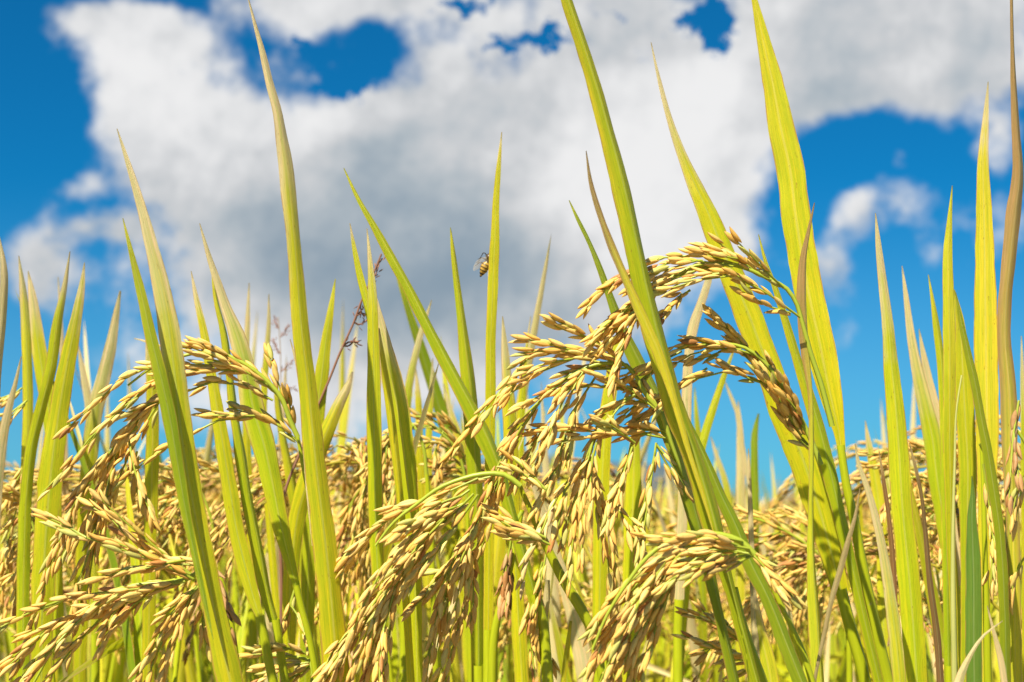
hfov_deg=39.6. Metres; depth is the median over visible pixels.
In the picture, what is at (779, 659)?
rice stalk
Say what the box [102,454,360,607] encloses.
rice stalk
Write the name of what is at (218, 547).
rice stalk
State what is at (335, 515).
rice stalk
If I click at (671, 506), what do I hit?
rice stalk
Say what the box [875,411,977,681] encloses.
rice stalk
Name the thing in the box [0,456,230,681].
rice stalk
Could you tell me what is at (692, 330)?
rice stalk
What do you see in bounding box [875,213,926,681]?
rice stalk
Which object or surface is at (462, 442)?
rice stalk
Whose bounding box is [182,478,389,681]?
rice stalk
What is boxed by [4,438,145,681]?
rice stalk
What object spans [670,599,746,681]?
rice stalk
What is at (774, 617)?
rice stalk
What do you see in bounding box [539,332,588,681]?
rice stalk
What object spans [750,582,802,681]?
rice stalk
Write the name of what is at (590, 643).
rice stalk
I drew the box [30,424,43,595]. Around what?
rice stalk
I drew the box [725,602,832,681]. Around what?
rice stalk
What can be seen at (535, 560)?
rice stalk
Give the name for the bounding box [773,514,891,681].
rice stalk
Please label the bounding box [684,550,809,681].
rice stalk
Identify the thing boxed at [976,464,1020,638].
rice stalk
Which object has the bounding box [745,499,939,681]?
rice stalk
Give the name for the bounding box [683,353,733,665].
rice stalk
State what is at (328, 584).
rice stalk
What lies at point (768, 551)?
rice stalk
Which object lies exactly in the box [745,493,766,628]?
rice stalk
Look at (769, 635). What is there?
rice stalk
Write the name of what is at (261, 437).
rice stalk
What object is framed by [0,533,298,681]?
rice stalk
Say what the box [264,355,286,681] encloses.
rice stalk
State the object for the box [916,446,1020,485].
rice stalk
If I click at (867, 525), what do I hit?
rice stalk
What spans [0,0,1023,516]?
sky
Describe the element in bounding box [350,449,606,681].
rice stalk
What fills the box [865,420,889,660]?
rice stalk
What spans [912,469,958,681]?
rice stalk
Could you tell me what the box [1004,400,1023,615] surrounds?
rice stalk
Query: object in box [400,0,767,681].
rice stalk
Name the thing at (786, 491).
rice stalk
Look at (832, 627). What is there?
rice stalk
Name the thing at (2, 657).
rice stalk
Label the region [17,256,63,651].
rice stalk
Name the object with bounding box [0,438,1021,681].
rice field
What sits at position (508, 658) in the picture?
rice stalk
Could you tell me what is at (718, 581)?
rice stalk
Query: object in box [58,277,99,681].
rice stalk
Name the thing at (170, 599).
rice stalk
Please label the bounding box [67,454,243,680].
rice stalk
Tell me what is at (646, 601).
rice stalk
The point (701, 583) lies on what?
rice stalk
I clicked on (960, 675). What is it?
rice stalk
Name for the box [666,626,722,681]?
rice stalk
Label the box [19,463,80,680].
rice stalk
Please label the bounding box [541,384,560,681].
rice stalk
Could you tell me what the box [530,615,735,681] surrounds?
rice stalk
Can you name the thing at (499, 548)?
rice stalk
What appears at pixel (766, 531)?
rice stalk
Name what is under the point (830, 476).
rice stalk
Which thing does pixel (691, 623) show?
rice stalk
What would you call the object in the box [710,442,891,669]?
rice stalk
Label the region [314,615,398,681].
rice stalk
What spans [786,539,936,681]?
rice stalk
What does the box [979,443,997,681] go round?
rice stalk
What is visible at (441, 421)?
rice stalk
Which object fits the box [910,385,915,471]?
rice stalk
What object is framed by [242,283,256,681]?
rice stalk
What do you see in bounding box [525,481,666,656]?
rice stalk
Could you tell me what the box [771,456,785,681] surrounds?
rice stalk
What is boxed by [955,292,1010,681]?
rice stalk
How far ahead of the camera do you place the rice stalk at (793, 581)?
0.93 m
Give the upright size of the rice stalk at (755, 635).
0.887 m
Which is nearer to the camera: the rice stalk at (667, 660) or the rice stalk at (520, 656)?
the rice stalk at (520, 656)
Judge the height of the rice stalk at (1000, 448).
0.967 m
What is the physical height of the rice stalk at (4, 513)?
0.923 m
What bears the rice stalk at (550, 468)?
on the ground
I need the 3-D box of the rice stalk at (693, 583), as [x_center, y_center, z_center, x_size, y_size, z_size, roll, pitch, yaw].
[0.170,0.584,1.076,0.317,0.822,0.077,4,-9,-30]
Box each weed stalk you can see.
[270,316,298,600]
[279,254,384,674]
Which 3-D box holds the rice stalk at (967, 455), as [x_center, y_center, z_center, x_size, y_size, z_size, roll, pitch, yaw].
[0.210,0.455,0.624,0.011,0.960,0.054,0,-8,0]
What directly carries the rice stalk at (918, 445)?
on the ground
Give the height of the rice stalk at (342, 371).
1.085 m
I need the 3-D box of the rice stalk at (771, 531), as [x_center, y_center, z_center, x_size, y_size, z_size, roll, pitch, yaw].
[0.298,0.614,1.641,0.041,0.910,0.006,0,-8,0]
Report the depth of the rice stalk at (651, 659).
1.57 m
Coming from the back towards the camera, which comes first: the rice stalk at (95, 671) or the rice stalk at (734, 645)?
the rice stalk at (734, 645)
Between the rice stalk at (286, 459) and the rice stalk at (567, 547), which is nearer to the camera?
the rice stalk at (286, 459)
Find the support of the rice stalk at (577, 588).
on the ground
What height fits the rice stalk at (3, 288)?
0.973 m
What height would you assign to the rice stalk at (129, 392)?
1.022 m
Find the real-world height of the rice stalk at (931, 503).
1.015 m
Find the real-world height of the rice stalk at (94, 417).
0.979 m
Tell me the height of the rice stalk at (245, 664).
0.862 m
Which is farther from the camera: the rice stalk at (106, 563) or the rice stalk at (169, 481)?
the rice stalk at (106, 563)
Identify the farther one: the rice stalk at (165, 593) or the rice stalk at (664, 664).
the rice stalk at (664, 664)
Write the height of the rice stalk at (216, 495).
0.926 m
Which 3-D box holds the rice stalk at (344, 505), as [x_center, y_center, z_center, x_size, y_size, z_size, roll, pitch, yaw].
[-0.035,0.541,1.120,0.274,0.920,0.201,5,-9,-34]
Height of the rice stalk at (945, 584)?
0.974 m
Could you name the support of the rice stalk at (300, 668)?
on the ground
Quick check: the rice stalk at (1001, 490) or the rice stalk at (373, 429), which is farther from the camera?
the rice stalk at (1001, 490)
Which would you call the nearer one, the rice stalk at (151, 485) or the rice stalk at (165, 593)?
the rice stalk at (151, 485)
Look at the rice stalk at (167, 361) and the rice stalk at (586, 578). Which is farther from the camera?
the rice stalk at (586, 578)
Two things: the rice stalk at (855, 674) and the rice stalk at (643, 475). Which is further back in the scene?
the rice stalk at (855, 674)
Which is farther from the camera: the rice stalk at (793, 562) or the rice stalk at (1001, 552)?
the rice stalk at (793, 562)
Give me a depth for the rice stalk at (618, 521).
1.07 m
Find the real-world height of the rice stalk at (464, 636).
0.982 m
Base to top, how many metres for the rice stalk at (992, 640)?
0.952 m
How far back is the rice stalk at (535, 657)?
1.64 m
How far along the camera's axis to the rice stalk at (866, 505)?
1.61 m
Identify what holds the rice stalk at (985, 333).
on the ground
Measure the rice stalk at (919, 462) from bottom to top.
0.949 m
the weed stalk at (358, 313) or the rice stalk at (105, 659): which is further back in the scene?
the rice stalk at (105, 659)
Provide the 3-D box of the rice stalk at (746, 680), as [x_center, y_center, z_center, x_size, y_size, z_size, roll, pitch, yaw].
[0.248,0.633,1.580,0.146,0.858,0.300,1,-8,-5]
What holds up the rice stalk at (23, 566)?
on the ground
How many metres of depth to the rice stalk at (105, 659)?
1.34 m
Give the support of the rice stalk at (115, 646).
on the ground
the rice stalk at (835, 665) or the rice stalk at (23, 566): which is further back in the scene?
the rice stalk at (835, 665)
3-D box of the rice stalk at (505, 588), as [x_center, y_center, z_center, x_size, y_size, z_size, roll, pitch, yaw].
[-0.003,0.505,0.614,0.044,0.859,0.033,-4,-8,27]
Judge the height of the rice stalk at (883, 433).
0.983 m
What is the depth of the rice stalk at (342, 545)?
0.83 m
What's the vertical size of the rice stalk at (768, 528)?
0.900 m
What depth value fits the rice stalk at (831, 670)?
1.87 m
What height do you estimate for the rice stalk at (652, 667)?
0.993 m
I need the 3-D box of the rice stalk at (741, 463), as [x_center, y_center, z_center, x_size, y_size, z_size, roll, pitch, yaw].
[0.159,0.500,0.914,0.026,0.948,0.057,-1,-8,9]
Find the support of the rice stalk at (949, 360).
on the ground
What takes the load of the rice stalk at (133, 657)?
on the ground
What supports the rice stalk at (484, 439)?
on the ground
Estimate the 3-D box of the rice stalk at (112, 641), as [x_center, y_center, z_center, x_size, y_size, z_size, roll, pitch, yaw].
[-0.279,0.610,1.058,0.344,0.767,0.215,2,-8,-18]
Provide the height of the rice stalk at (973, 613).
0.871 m
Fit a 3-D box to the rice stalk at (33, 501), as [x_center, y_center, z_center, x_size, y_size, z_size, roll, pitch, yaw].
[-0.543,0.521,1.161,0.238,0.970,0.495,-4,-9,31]
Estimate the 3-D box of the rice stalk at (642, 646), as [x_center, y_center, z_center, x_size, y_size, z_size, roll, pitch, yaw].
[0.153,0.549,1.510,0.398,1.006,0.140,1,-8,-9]
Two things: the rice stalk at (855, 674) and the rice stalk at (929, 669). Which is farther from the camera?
the rice stalk at (855, 674)
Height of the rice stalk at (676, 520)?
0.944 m
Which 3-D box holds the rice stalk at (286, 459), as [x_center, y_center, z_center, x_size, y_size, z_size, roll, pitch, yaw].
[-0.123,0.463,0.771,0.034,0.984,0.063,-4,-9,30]
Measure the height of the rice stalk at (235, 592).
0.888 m
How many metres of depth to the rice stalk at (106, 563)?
1.32 m
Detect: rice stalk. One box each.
[0,239,7,389]
[0,356,21,527]
[0,387,55,681]
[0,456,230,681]
[0,488,241,681]
[0,492,164,601]
[0,506,15,681]
[0,509,127,681]
[0,524,17,681]
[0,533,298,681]
[0,574,162,681]
[1,510,13,628]
[2,435,274,681]
[2,449,259,681]
[2,598,186,681]
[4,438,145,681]
[4,468,86,681]
[5,464,126,681]
[6,639,168,679]
[9,335,305,679]
[9,488,259,681]
[14,338,187,681]
[15,290,189,681]
[16,251,69,681]
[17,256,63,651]
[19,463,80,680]
[30,262,84,681]
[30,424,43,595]
[54,523,76,681]
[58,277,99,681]
[59,627,173,681]
[63,488,237,677]
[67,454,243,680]
[73,291,120,681]
[84,323,316,681]
[87,620,90,681]
[99,486,337,654]
[99,506,299,681]
[102,395,112,681]
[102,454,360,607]
[102,457,691,681]
[104,458,438,596]
[106,458,218,681]
[110,441,299,640]
[117,129,242,681]
[128,356,137,628]
[134,338,159,681]
[159,237,550,681]
[166,544,177,648]
[173,480,194,667]
[177,371,221,681]
[177,442,389,681]
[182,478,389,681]
[191,271,277,681]
[199,223,317,678]
[206,398,459,681]
[212,279,289,681]
[213,424,389,642]
[215,482,445,637]
[224,553,246,681]
[230,280,497,680]
[231,310,257,630]
[239,589,313,681]
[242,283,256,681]
[248,0,348,681]
[261,294,319,681]
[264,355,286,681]
[280,372,352,681]
[296,517,451,681]
[299,279,335,681]
[311,449,604,681]
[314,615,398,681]
[315,391,414,624]
[316,363,531,681]
[320,320,357,654]
[327,408,566,681]
[333,450,579,681]
[336,421,438,681]
[338,306,345,554]
[343,168,553,681]
[349,223,387,681]
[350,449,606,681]
[377,299,422,681]
[382,407,471,681]
[383,481,572,680]
[385,414,513,669]
[390,470,399,681]
[399,300,433,681]
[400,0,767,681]
[422,564,572,678]
[432,410,530,681]
[432,467,621,674]
[435,454,712,681]
[438,453,585,602]
[440,335,467,681]
[443,228,483,681]
[483,132,501,681]
[487,510,559,681]
[497,370,674,681]
[498,449,672,681]
[500,627,573,661]
[501,316,530,681]
[511,432,565,651]
[511,449,722,663]
[522,356,545,681]
[523,505,667,678]
[524,398,655,681]
[524,522,537,677]
[525,479,660,681]
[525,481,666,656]
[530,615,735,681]
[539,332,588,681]
[540,580,571,681]
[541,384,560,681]
[548,538,556,622]
[560,403,572,681]
[560,551,776,681]
[561,567,761,680]
[569,200,738,681]
[569,495,672,617]
[571,508,667,681]
[573,394,663,681]
[573,480,677,636]
[573,550,717,681]
[575,0,892,681]
[577,529,815,681]
[581,560,726,681]
[586,151,748,680]
[589,524,591,584]
[589,535,609,653]
[592,342,641,681]
[608,448,647,681]
[608,503,854,676]
[610,541,666,679]
[615,588,697,679]
[617,42,870,681]
[617,494,765,615]
[636,662,792,681]
[640,483,943,671]
[651,519,783,681]
[661,570,941,681]
[663,502,809,660]
[664,457,692,680]
[664,531,787,681]
[665,606,671,681]
[666,522,849,625]
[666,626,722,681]
[669,588,749,681]
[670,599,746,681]
[673,279,711,681]
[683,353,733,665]
[683,402,807,681]
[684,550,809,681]
[690,447,718,604]
[692,528,1021,681]
[694,387,735,681]
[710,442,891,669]
[715,546,775,681]
[716,538,859,636]
[716,541,845,678]
[725,381,766,681]
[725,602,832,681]
[732,519,747,649]
[733,503,852,681]
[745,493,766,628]
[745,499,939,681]
[745,525,793,634]
[745,589,842,677]
[747,449,759,658]
[748,572,838,681]
[750,414,758,636]
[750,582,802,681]
[758,234,883,681]
[759,516,992,681]
[761,438,1020,532]
[762,482,777,613]
[764,452,1020,622]
[764,494,782,658]
[764,502,1021,643]
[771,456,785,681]
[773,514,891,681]
[777,626,826,681]
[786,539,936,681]
[794,481,806,588]
[796,203,823,681]
[796,498,848,681]
[797,415,1020,552]
[801,591,942,658]
[814,489,859,680]
[815,507,874,547]
[826,587,834,678]
[835,526,1021,634]
[845,497,868,515]
[849,484,855,681]
[852,594,942,681]
[855,444,905,681]
[856,440,960,616]
[856,441,943,681]
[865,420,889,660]
[869,451,1020,591]
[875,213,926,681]
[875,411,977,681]
[879,451,897,604]
[881,402,899,615]
[883,415,960,591]
[902,266,960,667]
[909,443,943,681]
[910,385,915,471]
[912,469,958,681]
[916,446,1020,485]
[927,504,936,681]
[928,274,950,681]
[929,438,1020,522]
[942,186,958,681]
[950,375,962,681]
[954,290,976,681]
[954,605,1007,681]
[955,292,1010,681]
[965,476,981,681]
[974,82,998,681]
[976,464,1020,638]
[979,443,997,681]
[990,582,997,660]
[993,599,999,681]
[997,0,1022,681]
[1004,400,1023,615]
[1019,516,1021,557]
[1020,336,1023,681]
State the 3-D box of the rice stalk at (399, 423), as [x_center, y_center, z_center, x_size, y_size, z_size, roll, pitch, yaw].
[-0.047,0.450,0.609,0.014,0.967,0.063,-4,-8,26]
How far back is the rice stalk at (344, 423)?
1.36 m
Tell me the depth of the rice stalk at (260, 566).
0.67 m
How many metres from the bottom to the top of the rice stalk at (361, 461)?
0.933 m
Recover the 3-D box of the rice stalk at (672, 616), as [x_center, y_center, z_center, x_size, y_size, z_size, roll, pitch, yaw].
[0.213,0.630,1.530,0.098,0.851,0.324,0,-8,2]
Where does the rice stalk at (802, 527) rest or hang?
on the ground
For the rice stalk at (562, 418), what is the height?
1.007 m
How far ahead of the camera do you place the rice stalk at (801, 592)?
1.11 m
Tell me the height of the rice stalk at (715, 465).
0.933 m
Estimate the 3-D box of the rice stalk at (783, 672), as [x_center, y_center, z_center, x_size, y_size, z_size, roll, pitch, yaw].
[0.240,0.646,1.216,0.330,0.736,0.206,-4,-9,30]
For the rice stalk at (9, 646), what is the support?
on the ground
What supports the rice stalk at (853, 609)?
on the ground
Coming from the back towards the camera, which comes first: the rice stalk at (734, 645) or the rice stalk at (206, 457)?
the rice stalk at (734, 645)
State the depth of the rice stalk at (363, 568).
0.76 m
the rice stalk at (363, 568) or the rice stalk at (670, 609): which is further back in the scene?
the rice stalk at (670, 609)
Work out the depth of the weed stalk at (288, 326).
0.95 m
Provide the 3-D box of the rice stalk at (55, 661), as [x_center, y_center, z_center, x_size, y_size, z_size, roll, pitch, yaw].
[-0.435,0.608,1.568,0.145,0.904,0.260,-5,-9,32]
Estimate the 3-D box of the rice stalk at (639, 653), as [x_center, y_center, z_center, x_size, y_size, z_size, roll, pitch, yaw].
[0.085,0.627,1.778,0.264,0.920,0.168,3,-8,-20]
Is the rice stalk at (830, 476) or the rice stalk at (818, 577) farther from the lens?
the rice stalk at (818, 577)
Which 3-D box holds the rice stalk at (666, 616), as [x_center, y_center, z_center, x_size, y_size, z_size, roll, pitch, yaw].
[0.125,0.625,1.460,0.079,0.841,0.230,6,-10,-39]
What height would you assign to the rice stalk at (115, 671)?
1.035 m
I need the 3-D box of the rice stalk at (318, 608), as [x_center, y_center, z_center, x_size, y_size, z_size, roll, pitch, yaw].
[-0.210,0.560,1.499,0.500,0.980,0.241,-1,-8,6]
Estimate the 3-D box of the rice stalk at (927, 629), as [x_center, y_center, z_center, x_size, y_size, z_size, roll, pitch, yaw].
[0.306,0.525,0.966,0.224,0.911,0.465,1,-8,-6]
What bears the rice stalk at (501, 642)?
on the ground
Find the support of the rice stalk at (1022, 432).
on the ground
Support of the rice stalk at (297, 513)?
on the ground
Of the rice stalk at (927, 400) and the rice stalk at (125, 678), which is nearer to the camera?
the rice stalk at (927, 400)
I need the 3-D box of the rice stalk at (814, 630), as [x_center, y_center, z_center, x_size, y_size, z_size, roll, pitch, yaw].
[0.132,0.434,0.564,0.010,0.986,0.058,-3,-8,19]
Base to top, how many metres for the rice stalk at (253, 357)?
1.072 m
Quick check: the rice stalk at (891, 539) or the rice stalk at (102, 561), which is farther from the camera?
the rice stalk at (102, 561)
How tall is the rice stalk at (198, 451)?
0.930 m
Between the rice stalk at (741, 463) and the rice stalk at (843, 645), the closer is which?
the rice stalk at (741, 463)
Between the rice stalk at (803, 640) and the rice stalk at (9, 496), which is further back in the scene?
the rice stalk at (803, 640)
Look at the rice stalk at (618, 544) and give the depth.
1.78 m
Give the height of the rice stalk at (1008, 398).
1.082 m
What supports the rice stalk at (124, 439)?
on the ground
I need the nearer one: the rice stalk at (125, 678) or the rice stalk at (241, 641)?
the rice stalk at (241, 641)
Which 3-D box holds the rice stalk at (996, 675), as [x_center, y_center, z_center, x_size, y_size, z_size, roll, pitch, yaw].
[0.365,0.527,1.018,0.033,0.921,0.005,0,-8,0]
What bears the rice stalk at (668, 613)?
on the ground
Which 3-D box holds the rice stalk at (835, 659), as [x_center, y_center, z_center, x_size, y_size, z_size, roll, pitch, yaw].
[0.328,0.587,1.397,0.460,0.902,0.222,3,-8,-24]
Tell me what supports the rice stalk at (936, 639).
on the ground
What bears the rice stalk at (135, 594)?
on the ground
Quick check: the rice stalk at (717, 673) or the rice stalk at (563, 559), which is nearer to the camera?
the rice stalk at (563, 559)
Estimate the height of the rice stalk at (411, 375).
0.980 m
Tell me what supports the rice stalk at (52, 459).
on the ground
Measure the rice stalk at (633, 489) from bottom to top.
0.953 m
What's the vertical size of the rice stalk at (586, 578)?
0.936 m
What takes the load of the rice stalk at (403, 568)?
on the ground
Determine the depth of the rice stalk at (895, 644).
0.57 m
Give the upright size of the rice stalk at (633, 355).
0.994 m
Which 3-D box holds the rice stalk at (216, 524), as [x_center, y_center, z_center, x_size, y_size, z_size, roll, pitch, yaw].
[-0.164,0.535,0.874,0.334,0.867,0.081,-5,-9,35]
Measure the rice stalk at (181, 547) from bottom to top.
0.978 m
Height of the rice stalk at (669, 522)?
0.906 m
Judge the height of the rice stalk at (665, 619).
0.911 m
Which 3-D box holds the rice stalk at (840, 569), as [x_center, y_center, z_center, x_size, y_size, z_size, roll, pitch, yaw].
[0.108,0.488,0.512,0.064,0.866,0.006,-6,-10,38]
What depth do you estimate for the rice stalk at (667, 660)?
1.87 m
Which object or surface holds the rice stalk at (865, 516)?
on the ground
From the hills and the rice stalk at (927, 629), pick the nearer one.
the rice stalk at (927, 629)
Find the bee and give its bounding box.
[475,252,488,276]
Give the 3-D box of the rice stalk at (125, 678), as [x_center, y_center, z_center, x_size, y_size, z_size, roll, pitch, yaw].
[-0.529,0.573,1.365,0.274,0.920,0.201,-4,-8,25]
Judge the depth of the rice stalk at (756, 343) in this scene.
0.66 m
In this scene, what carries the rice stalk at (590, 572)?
on the ground
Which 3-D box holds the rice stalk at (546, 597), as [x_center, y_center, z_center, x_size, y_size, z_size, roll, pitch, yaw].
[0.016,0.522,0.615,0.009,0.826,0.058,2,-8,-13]
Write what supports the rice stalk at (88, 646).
on the ground
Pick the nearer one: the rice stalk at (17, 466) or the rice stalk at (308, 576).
the rice stalk at (308, 576)
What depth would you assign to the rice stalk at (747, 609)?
0.80 m
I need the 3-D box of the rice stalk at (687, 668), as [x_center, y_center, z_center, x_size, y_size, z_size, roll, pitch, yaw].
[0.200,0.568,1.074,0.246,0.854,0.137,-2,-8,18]
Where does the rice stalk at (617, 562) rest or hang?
on the ground
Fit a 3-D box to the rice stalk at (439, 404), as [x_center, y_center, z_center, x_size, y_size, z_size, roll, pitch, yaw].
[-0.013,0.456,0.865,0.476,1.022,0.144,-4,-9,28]
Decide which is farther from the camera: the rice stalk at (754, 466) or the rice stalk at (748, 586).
the rice stalk at (748, 586)
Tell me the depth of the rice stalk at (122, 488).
0.87 m
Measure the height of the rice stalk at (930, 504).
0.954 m
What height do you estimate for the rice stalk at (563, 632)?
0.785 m
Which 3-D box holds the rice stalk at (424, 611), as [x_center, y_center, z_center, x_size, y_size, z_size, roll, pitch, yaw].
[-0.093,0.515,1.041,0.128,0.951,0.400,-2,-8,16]
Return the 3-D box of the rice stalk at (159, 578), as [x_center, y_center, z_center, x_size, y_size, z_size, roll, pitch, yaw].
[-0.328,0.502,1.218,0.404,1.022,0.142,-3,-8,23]
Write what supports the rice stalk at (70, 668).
on the ground
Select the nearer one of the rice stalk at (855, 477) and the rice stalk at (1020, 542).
the rice stalk at (855, 477)
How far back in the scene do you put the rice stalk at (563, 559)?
1.35 m
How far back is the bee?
0.67 m
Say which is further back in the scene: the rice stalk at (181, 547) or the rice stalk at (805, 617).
the rice stalk at (181, 547)
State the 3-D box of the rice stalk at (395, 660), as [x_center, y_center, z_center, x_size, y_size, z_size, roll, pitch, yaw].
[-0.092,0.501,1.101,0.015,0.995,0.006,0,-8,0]
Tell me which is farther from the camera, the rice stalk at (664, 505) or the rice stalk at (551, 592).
the rice stalk at (664, 505)
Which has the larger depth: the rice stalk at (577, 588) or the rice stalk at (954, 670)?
the rice stalk at (577, 588)
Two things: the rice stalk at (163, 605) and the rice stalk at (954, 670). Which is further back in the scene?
the rice stalk at (163, 605)
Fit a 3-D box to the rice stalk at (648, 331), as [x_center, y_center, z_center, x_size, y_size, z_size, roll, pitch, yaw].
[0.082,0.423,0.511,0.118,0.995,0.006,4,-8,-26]
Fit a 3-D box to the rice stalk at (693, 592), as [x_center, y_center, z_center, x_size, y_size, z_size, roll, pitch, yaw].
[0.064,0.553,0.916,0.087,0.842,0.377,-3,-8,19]
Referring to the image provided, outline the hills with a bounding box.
[73,456,732,502]
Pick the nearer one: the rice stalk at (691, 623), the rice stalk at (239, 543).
the rice stalk at (239, 543)
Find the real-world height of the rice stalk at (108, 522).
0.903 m
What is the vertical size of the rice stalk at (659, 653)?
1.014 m
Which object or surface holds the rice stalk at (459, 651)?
on the ground
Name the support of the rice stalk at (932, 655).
on the ground
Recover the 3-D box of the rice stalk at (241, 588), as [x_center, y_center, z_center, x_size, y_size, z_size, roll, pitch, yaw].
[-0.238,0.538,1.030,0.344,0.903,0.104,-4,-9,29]
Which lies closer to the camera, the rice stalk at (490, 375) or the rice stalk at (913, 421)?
the rice stalk at (490, 375)
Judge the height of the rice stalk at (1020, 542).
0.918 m
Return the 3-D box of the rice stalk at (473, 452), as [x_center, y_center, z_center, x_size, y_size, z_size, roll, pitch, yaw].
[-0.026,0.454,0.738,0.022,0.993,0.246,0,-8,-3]
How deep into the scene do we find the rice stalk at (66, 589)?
1.02 m
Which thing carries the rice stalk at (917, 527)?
on the ground
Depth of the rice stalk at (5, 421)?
0.70 m
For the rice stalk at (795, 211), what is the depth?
0.65 m
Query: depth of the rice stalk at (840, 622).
1.01 m
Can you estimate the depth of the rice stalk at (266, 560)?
1.20 m

